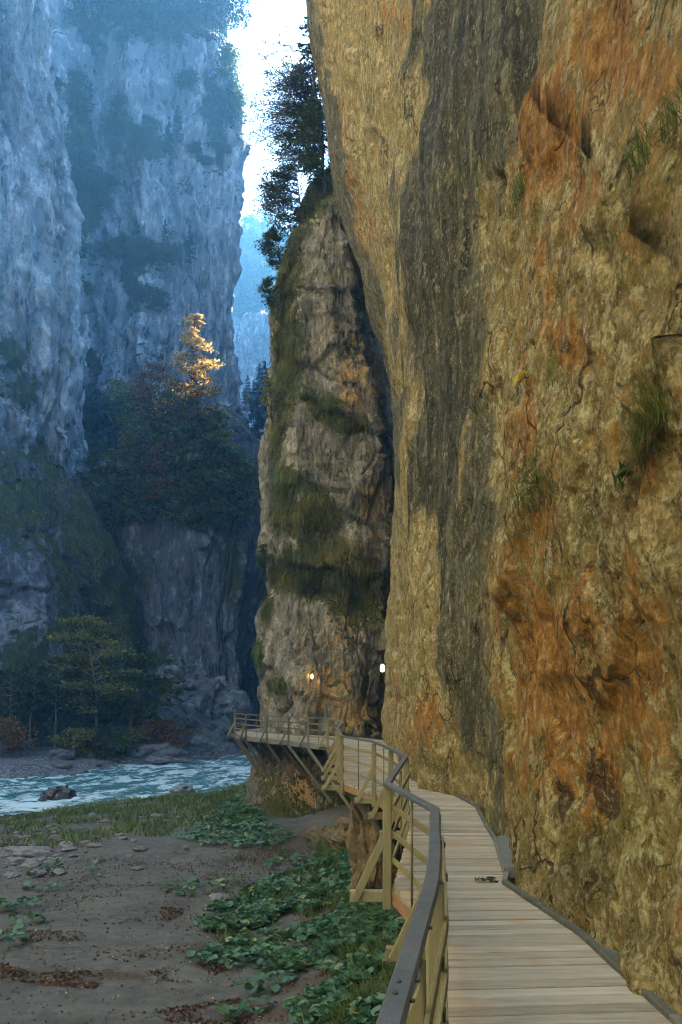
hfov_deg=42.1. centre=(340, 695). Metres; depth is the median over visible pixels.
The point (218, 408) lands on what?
autumn tree
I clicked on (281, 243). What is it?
hillside broadleaf
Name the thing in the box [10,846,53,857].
sand boulder
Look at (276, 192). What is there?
hanging tree
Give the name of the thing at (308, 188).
hanging turf
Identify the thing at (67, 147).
cliff shrub
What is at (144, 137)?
cliff shrub
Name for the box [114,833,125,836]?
cobble
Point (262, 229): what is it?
hillside spruce
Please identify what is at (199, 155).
cliff spruce
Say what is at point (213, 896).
sand boulder
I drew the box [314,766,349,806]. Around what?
hanging turf
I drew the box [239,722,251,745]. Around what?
bank boulder
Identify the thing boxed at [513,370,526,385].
wall plant
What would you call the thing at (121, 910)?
shell and grit
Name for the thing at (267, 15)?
sky
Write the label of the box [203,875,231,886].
butterbur clump
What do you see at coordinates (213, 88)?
cliff shrub
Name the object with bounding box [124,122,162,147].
cliff shrub
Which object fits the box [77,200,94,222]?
cliff shrub
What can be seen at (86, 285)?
cliff shrub
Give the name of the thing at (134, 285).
cliff shrub
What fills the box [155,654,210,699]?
bank boulder
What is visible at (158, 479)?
autumn tree
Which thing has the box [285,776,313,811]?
rock plant
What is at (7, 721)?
rusty shrub
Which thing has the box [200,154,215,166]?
cliff shrub
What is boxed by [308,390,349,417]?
hanging turf
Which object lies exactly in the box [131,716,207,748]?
rusty shrub
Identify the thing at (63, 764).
bank rock
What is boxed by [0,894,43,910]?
butterbur clump
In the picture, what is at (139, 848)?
sand boulder
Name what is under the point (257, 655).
hanging turf
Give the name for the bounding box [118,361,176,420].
rusty tree
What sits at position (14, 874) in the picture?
sand boulder
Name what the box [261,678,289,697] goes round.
hanging turf
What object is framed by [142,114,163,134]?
cliff shrub
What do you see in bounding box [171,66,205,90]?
cliff shrub
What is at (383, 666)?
wall lamp
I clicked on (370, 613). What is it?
plant
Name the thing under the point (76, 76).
cliff shrub
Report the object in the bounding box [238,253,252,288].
hillside spruce
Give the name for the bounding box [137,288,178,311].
cliff shrub
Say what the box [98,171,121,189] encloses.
cliff shrub
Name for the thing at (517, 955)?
boardwalk
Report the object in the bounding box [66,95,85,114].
cliff shrub
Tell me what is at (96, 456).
dark broadleaf tree
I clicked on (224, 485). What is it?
dark broadleaf tree
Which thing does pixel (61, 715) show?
dark shrub
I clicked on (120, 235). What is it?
cliff spruce
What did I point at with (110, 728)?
dark shrub
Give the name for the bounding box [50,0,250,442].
gorge cliff
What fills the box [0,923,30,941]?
butterbur clump
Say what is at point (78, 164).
cliff shrub
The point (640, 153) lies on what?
wall grass
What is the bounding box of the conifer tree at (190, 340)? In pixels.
[121,313,255,485]
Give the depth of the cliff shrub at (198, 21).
124.05 m
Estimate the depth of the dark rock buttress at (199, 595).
91.91 m
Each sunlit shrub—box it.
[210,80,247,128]
[211,40,241,79]
[218,77,249,115]
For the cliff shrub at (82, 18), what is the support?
on the gorge cliff
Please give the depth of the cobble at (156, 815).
38.05 m
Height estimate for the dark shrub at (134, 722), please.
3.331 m
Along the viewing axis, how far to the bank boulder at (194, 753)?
78.30 m
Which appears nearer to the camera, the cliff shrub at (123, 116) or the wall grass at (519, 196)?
the wall grass at (519, 196)
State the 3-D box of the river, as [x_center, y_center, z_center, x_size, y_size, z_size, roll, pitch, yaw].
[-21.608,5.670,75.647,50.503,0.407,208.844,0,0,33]
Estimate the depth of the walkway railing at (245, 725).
37.97 m
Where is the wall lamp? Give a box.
[381,662,385,672]
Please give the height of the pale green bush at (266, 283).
1.526 m
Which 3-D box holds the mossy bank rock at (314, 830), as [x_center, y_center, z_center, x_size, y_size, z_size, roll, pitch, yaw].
[-0.600,5.072,31.571,1.502,0.978,1.389,0,0,8]
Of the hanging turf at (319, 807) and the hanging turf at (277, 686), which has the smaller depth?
the hanging turf at (319, 807)
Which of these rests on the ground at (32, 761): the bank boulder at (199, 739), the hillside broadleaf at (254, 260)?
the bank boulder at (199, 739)
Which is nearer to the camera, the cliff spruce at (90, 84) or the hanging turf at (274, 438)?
the hanging turf at (274, 438)
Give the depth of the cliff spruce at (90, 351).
121.22 m
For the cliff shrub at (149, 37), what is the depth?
118.39 m
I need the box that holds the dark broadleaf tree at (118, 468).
[80,444,147,524]
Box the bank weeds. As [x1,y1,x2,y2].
[186,832,402,1023]
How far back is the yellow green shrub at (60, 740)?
71.36 m
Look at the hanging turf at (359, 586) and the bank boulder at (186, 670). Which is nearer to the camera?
the hanging turf at (359, 586)
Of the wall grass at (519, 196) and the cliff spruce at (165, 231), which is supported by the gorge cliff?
the cliff spruce at (165, 231)
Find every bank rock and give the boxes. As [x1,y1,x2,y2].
[45,769,62,775]
[50,748,71,758]
[50,761,72,768]
[57,751,74,759]
[57,772,76,775]
[68,768,88,772]
[82,752,101,758]
[106,757,120,761]
[304,825,329,840]
[314,828,332,842]
[329,816,349,851]
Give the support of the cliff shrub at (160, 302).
on the gorge cliff
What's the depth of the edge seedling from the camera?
44.35 m
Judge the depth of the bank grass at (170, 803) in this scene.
37.78 m
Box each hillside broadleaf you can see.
[230,284,254,315]
[233,290,253,316]
[235,274,252,290]
[239,213,265,229]
[240,224,266,256]
[240,245,255,260]
[240,253,266,278]
[244,277,259,308]
[248,261,277,286]
[255,240,284,260]
[271,231,289,246]
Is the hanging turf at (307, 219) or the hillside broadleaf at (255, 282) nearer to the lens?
the hanging turf at (307, 219)
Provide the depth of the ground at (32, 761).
19.57 m
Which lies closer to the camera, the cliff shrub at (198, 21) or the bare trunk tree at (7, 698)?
the bare trunk tree at (7, 698)
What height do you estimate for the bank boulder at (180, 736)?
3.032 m
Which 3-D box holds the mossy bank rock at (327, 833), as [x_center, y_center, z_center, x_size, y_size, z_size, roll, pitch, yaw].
[0.123,5.173,30.393,2.360,1.536,2.183,0,0,0]
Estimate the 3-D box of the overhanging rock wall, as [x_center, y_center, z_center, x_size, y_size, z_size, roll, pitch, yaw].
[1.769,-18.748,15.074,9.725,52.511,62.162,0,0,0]
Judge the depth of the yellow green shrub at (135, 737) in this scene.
72.98 m
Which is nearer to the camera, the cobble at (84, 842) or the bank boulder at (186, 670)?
the cobble at (84, 842)
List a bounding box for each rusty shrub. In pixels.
[0,716,38,754]
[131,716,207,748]
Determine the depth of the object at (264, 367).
153.81 m
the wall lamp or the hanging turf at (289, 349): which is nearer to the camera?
the wall lamp
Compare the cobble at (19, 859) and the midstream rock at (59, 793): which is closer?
the cobble at (19, 859)
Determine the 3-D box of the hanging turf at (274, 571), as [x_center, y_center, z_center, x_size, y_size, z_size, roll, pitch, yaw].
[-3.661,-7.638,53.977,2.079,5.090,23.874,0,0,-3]
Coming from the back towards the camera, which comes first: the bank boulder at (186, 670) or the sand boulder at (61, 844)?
the bank boulder at (186, 670)
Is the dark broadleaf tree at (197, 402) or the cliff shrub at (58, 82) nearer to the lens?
the dark broadleaf tree at (197, 402)
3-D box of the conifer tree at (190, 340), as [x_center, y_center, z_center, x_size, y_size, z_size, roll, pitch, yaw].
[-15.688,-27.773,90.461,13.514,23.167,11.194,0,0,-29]
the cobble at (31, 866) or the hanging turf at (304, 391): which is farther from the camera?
the hanging turf at (304, 391)
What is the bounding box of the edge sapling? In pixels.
[259,375,280,420]
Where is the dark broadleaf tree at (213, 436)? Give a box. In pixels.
[143,409,253,534]
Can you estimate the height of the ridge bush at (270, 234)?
2.173 m
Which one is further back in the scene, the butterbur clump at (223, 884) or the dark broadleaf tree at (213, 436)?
the dark broadleaf tree at (213, 436)
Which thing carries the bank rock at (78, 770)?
on the ground at (32, 761)
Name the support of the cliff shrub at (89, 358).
on the gorge cliff
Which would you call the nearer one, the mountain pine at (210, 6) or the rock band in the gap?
the mountain pine at (210, 6)
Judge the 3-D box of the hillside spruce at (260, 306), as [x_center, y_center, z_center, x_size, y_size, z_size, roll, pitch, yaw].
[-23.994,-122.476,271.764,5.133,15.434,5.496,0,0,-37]
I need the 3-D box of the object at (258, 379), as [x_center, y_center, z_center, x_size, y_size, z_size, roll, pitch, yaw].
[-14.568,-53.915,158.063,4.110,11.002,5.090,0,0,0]
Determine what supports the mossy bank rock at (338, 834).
on the ground at (32, 761)
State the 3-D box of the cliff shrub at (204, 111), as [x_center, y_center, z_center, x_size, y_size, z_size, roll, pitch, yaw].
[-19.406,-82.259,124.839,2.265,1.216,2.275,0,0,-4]
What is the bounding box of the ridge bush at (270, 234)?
[253,225,290,272]
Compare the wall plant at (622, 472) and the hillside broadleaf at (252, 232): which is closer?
the wall plant at (622, 472)
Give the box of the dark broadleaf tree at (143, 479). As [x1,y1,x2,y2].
[121,459,199,535]
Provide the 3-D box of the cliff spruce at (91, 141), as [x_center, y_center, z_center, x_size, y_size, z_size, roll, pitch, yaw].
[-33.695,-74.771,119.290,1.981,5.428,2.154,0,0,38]
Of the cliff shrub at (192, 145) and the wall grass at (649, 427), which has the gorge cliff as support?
the cliff shrub at (192, 145)
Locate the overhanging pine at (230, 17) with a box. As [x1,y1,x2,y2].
[189,0,258,53]
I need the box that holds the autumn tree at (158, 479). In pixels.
[140,438,197,508]
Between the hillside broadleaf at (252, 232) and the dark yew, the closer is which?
the dark yew
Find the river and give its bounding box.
[0,746,258,815]
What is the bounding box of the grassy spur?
[0,426,150,748]
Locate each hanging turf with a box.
[249,633,263,674]
[253,787,315,818]
[257,586,271,632]
[260,554,297,591]
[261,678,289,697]
[263,406,286,477]
[263,459,313,505]
[263,485,348,545]
[265,349,297,421]
[266,283,300,346]
[272,565,355,600]
[273,532,382,579]
[275,227,306,293]
[276,315,313,392]
[289,198,314,246]
[291,805,331,818]
[295,379,321,406]
[301,174,333,214]
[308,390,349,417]
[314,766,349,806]
[319,163,331,182]
[321,408,368,436]
[326,550,390,620]
[346,298,366,313]
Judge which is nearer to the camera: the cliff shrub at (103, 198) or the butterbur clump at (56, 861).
the butterbur clump at (56, 861)
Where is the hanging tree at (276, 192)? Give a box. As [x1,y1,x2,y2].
[244,160,313,238]
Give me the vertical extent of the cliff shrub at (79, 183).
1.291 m
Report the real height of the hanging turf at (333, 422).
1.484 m
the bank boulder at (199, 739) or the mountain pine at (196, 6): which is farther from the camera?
the mountain pine at (196, 6)
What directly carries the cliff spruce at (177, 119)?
on the gorge cliff
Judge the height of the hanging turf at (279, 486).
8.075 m
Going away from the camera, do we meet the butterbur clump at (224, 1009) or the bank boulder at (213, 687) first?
the butterbur clump at (224, 1009)
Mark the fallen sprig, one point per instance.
(491, 879)
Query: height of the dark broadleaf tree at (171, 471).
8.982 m
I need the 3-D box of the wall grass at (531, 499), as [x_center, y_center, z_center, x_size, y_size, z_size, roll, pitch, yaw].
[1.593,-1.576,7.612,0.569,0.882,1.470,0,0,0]
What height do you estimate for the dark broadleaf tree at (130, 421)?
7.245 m
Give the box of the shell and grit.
[0,824,372,1022]
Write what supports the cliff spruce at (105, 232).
on the gorge cliff
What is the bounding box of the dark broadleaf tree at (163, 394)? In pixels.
[152,390,184,425]
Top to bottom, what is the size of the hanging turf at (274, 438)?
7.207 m
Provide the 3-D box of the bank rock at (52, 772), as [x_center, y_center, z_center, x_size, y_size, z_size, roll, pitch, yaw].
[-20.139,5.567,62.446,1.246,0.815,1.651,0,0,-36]
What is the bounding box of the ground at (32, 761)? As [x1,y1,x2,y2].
[0,743,418,1023]
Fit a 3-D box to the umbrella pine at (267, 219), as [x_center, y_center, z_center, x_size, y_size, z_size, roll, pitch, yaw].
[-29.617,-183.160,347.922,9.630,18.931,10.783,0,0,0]
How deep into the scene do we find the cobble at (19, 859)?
27.46 m
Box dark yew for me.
[233,26,326,184]
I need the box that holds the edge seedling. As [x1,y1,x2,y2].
[252,544,267,571]
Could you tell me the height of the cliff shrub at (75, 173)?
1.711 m
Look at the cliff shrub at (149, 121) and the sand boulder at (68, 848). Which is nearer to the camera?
the sand boulder at (68, 848)
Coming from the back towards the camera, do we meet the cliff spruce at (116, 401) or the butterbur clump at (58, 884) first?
the cliff spruce at (116, 401)
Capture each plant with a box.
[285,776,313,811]
[335,621,372,640]
[355,596,386,622]
[470,492,489,526]
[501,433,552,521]
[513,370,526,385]
[611,460,630,491]
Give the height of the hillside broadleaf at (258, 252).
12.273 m
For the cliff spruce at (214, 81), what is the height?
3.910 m
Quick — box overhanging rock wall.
[306,0,681,1016]
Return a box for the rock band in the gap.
[232,310,270,439]
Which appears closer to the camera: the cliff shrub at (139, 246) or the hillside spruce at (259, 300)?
the cliff shrub at (139, 246)
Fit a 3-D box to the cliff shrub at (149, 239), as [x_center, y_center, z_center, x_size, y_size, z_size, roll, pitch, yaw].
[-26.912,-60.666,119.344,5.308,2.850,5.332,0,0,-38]
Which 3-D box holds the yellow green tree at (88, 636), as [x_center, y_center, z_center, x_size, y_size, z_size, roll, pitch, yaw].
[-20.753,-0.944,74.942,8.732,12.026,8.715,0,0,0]
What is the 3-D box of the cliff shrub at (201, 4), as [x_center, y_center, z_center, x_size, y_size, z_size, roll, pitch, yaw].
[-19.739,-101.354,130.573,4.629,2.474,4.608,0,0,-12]
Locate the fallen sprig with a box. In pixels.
[474,876,497,882]
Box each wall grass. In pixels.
[494,158,527,230]
[497,452,559,563]
[537,336,559,394]
[606,365,672,480]
[609,68,681,198]
[611,477,640,519]
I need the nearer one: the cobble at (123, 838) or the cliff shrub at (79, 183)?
the cobble at (123, 838)
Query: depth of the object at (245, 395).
159.90 m
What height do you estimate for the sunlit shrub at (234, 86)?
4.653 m
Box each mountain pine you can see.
[190,0,204,14]
[199,0,229,42]
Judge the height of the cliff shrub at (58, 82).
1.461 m
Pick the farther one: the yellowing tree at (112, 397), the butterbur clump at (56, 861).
the yellowing tree at (112, 397)
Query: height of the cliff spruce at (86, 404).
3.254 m
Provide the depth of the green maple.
45.73 m
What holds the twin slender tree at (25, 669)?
on the ground at (32, 761)
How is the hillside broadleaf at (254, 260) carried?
on the wooded hillside
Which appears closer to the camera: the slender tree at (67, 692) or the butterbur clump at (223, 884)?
the butterbur clump at (223, 884)
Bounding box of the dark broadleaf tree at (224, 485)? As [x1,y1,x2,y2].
[193,437,258,496]
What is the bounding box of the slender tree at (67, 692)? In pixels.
[19,657,96,746]
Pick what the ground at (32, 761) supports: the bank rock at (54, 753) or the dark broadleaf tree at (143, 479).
the bank rock at (54, 753)
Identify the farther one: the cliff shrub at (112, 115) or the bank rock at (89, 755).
the cliff shrub at (112, 115)
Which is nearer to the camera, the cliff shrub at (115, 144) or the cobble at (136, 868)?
the cobble at (136, 868)
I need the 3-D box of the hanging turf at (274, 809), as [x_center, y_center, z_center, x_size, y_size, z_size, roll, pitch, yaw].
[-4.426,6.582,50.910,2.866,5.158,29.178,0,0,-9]
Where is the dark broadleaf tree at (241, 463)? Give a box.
[185,442,260,528]
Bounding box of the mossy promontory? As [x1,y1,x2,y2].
[244,170,394,817]
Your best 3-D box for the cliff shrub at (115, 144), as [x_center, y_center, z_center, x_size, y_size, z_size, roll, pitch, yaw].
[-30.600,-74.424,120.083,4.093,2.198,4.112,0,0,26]
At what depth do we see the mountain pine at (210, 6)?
123.90 m
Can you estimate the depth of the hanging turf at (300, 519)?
42.41 m
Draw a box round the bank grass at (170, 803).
[0,777,259,848]
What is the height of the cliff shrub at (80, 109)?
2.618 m
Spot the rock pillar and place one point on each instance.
(362, 836)
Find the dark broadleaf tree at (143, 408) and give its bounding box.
[111,403,177,473]
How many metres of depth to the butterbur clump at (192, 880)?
23.42 m
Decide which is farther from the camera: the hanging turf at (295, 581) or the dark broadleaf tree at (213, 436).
the dark broadleaf tree at (213, 436)
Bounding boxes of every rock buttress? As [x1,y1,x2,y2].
[0,0,91,490]
[87,401,267,747]
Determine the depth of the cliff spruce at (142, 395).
118.40 m
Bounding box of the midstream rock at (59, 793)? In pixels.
[38,785,77,800]
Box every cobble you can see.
[1,846,18,850]
[8,856,26,862]
[27,862,39,869]
[33,870,44,876]
[37,856,46,861]
[49,835,62,840]
[51,868,65,875]
[69,853,77,857]
[80,840,90,844]
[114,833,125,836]
[118,836,127,839]
[131,866,144,870]
[150,813,163,817]
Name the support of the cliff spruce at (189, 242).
on the gorge cliff
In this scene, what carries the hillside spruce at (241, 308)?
on the wooded hillside
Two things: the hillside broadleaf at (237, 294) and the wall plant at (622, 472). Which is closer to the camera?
the wall plant at (622, 472)
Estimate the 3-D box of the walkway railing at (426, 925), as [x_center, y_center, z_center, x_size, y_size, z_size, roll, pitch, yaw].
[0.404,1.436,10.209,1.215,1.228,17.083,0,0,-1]
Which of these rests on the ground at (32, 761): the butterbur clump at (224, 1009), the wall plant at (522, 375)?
the butterbur clump at (224, 1009)
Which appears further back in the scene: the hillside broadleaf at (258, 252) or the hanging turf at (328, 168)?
the hillside broadleaf at (258, 252)
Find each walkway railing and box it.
[227,711,326,747]
[317,718,343,782]
[323,735,448,1023]
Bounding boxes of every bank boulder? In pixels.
[113,743,191,764]
[138,707,222,748]
[142,731,188,750]
[153,693,168,709]
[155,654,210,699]
[167,675,239,709]
[178,691,241,749]
[187,746,216,760]
[206,740,243,755]
[220,689,250,725]
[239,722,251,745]
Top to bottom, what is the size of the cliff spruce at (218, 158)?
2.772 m
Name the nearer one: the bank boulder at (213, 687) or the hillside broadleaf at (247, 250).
the bank boulder at (213, 687)
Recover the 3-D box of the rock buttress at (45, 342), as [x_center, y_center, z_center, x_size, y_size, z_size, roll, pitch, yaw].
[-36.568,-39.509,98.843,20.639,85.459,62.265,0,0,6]
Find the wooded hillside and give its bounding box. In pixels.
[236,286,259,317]
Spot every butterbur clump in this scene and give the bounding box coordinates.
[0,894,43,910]
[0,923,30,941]
[7,911,47,923]
[22,879,74,889]
[25,865,54,876]
[41,858,63,866]
[85,859,104,867]
[161,876,202,895]
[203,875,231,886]
[216,995,270,1021]
[232,968,297,993]
[263,851,319,867]
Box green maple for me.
[280,93,330,197]
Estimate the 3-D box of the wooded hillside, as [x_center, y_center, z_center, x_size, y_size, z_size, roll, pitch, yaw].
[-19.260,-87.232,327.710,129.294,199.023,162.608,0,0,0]
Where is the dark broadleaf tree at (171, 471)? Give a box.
[141,421,227,500]
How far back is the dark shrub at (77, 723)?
74.05 m
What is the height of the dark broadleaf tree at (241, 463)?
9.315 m
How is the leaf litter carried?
on the ground at (32, 761)
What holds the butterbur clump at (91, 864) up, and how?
on the ground at (32, 761)
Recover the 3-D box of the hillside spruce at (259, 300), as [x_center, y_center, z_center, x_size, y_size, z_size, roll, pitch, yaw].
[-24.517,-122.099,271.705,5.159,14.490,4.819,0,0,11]
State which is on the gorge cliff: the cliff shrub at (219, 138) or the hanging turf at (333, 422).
the cliff shrub at (219, 138)
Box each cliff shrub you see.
[54,75,65,90]
[57,84,88,114]
[61,0,94,36]
[64,142,72,152]
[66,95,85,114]
[67,66,93,91]
[69,157,92,185]
[70,164,84,180]
[74,177,83,189]
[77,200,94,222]
[81,277,96,298]
[85,29,105,51]
[85,351,105,368]
[89,236,126,259]
[94,191,117,209]
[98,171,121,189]
[99,108,123,136]
[102,136,126,157]
[103,106,134,137]
[106,92,126,109]
[108,26,128,46]
[116,231,156,257]
[123,235,164,258]
[124,122,159,149]
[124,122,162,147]
[125,282,143,292]
[134,27,157,46]
[135,283,171,301]
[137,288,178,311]
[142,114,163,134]
[154,297,165,307]
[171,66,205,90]
[176,8,214,38]
[182,140,202,154]
[192,0,215,11]
[195,106,208,118]
[199,81,226,101]
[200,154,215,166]
[201,127,233,153]
[210,89,251,118]
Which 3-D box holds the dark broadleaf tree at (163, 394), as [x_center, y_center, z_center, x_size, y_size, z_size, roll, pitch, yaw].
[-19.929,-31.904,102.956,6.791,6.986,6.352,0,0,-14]
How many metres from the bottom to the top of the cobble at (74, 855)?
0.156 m
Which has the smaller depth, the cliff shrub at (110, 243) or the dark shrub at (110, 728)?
the dark shrub at (110, 728)
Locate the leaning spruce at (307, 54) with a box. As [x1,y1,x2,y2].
[279,16,329,168]
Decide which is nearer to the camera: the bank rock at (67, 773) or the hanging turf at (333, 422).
the hanging turf at (333, 422)
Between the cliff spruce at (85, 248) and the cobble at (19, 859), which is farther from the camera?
the cliff spruce at (85, 248)
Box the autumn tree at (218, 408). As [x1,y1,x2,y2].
[172,404,236,468]
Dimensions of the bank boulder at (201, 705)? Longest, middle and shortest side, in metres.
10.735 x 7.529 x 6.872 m
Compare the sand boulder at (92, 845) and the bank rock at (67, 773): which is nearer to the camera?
the sand boulder at (92, 845)
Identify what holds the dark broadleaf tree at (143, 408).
on the dark rock buttress at (199, 595)
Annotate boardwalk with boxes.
[227,728,681,1023]
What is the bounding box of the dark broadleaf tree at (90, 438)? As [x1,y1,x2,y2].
[84,431,112,484]
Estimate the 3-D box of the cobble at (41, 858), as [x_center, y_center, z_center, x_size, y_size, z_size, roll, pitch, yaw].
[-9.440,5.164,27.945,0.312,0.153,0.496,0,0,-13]
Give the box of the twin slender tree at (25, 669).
[0,664,74,748]
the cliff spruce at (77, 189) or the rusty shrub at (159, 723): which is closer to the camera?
the rusty shrub at (159, 723)
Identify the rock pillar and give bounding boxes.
[345,795,402,894]
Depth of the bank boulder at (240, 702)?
86.22 m
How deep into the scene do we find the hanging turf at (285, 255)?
44.30 m
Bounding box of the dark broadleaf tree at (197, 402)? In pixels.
[165,400,236,470]
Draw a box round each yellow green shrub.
[48,727,105,756]
[93,726,155,757]
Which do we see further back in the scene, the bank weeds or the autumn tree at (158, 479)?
the autumn tree at (158, 479)
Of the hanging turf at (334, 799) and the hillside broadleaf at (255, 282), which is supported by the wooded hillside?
the hillside broadleaf at (255, 282)
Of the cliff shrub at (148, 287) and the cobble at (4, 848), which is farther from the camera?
the cliff shrub at (148, 287)
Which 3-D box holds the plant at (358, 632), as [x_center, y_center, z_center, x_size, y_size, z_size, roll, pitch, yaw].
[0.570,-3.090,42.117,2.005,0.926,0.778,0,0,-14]
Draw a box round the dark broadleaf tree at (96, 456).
[72,449,121,525]
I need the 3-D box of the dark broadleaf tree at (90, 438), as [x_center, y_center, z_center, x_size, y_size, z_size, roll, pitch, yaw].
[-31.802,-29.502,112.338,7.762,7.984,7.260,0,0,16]
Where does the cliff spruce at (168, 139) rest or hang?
on the gorge cliff
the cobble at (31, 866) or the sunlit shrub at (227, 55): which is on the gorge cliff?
the sunlit shrub at (227, 55)
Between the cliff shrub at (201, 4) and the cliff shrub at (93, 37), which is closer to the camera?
the cliff shrub at (93, 37)
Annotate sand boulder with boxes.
[4,871,19,877]
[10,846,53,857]
[20,860,41,868]
[58,841,74,847]
[60,846,77,851]
[86,843,101,847]
[132,846,147,851]
[169,785,196,793]
[209,892,231,900]
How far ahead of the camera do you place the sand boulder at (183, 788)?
50.39 m
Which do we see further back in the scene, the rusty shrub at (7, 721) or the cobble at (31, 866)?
the rusty shrub at (7, 721)
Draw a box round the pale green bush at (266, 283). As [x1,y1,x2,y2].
[255,275,278,308]
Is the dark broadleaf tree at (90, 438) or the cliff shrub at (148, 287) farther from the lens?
the cliff shrub at (148, 287)
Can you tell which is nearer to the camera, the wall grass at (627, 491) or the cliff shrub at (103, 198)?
the wall grass at (627, 491)
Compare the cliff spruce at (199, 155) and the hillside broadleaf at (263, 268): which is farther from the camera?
the hillside broadleaf at (263, 268)
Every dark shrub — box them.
[20,709,78,741]
[45,718,91,750]
[76,722,139,760]
[77,707,134,740]
[117,716,156,738]
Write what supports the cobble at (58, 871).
on the ground at (32, 761)
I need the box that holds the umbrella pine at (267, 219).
[253,207,275,231]
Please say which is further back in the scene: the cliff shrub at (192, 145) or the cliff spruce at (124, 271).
the cliff shrub at (192, 145)
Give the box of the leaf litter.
[0,842,357,1023]
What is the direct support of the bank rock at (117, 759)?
on the ground at (32, 761)
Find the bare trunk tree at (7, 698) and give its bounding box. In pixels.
[0,667,41,749]
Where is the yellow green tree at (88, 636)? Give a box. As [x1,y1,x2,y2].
[44,614,147,728]
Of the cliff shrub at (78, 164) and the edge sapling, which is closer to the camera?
the edge sapling
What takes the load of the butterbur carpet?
on the ground at (32, 761)
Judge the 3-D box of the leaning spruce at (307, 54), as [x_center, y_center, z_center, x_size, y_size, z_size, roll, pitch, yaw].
[-1.163,-32.781,46.933,3.850,9.235,3.719,0,0,-20]
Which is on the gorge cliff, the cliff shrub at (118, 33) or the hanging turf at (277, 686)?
the cliff shrub at (118, 33)
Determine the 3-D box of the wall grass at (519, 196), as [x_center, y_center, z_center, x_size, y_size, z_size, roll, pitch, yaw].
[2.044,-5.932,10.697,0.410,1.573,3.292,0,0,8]
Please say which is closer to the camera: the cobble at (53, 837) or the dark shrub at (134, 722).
the cobble at (53, 837)
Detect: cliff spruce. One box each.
[74,177,78,200]
[79,239,87,258]
[83,70,95,112]
[83,389,89,412]
[85,121,96,161]
[88,333,93,364]
[101,224,107,244]
[111,382,122,416]
[117,225,124,250]
[120,253,131,294]
[131,219,140,252]
[136,377,145,408]
[150,255,165,271]
[161,220,168,241]
[162,117,173,154]
[173,105,184,142]
[184,224,197,263]
[195,139,202,162]
[210,76,218,100]
[215,150,221,163]
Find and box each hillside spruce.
[236,272,252,314]
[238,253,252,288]
[240,232,246,252]
[253,275,267,310]
[255,272,269,312]
[260,221,263,238]
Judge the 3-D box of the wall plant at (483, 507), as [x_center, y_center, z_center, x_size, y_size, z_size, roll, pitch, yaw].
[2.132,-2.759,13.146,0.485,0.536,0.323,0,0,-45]
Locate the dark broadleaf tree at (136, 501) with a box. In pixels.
[111,421,199,521]
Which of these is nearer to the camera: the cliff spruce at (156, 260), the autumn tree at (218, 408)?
the autumn tree at (218, 408)
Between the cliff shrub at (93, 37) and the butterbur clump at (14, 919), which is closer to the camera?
the butterbur clump at (14, 919)
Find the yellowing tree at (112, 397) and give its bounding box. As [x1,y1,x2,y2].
[94,378,140,437]
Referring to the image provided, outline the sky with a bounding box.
[214,0,329,233]
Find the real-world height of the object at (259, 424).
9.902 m
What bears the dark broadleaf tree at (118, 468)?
on the dark rock buttress at (199, 595)
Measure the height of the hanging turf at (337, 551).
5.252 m
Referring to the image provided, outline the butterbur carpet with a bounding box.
[173,784,404,1023]
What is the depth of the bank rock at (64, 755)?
68.59 m
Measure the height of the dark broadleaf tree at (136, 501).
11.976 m
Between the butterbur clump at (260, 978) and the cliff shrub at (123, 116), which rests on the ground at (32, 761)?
the butterbur clump at (260, 978)
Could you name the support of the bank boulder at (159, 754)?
on the ground at (32, 761)
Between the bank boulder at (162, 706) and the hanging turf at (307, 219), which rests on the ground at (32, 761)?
the bank boulder at (162, 706)
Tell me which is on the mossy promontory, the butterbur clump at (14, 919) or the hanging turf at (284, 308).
the hanging turf at (284, 308)
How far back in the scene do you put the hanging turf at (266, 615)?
44.95 m
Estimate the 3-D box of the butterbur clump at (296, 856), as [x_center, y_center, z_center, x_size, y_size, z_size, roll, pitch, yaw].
[-1.500,4.942,27.052,1.822,0.451,1.176,0,0,-9]
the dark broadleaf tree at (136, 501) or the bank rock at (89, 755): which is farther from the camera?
the dark broadleaf tree at (136, 501)
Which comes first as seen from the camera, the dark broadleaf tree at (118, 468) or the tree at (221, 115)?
the dark broadleaf tree at (118, 468)
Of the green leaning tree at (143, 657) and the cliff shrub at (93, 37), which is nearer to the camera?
the green leaning tree at (143, 657)
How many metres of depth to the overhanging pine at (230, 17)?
124.30 m
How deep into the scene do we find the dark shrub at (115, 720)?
79.92 m
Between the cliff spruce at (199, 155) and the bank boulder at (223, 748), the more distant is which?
the cliff spruce at (199, 155)
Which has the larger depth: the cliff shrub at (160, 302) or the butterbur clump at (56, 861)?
the cliff shrub at (160, 302)
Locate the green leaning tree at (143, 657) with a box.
[76,650,190,736]
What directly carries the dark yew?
on the mossy promontory
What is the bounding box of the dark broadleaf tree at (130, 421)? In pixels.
[111,411,152,466]
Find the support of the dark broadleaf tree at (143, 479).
on the dark rock buttress at (199, 595)
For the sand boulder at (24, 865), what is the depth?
26.62 m

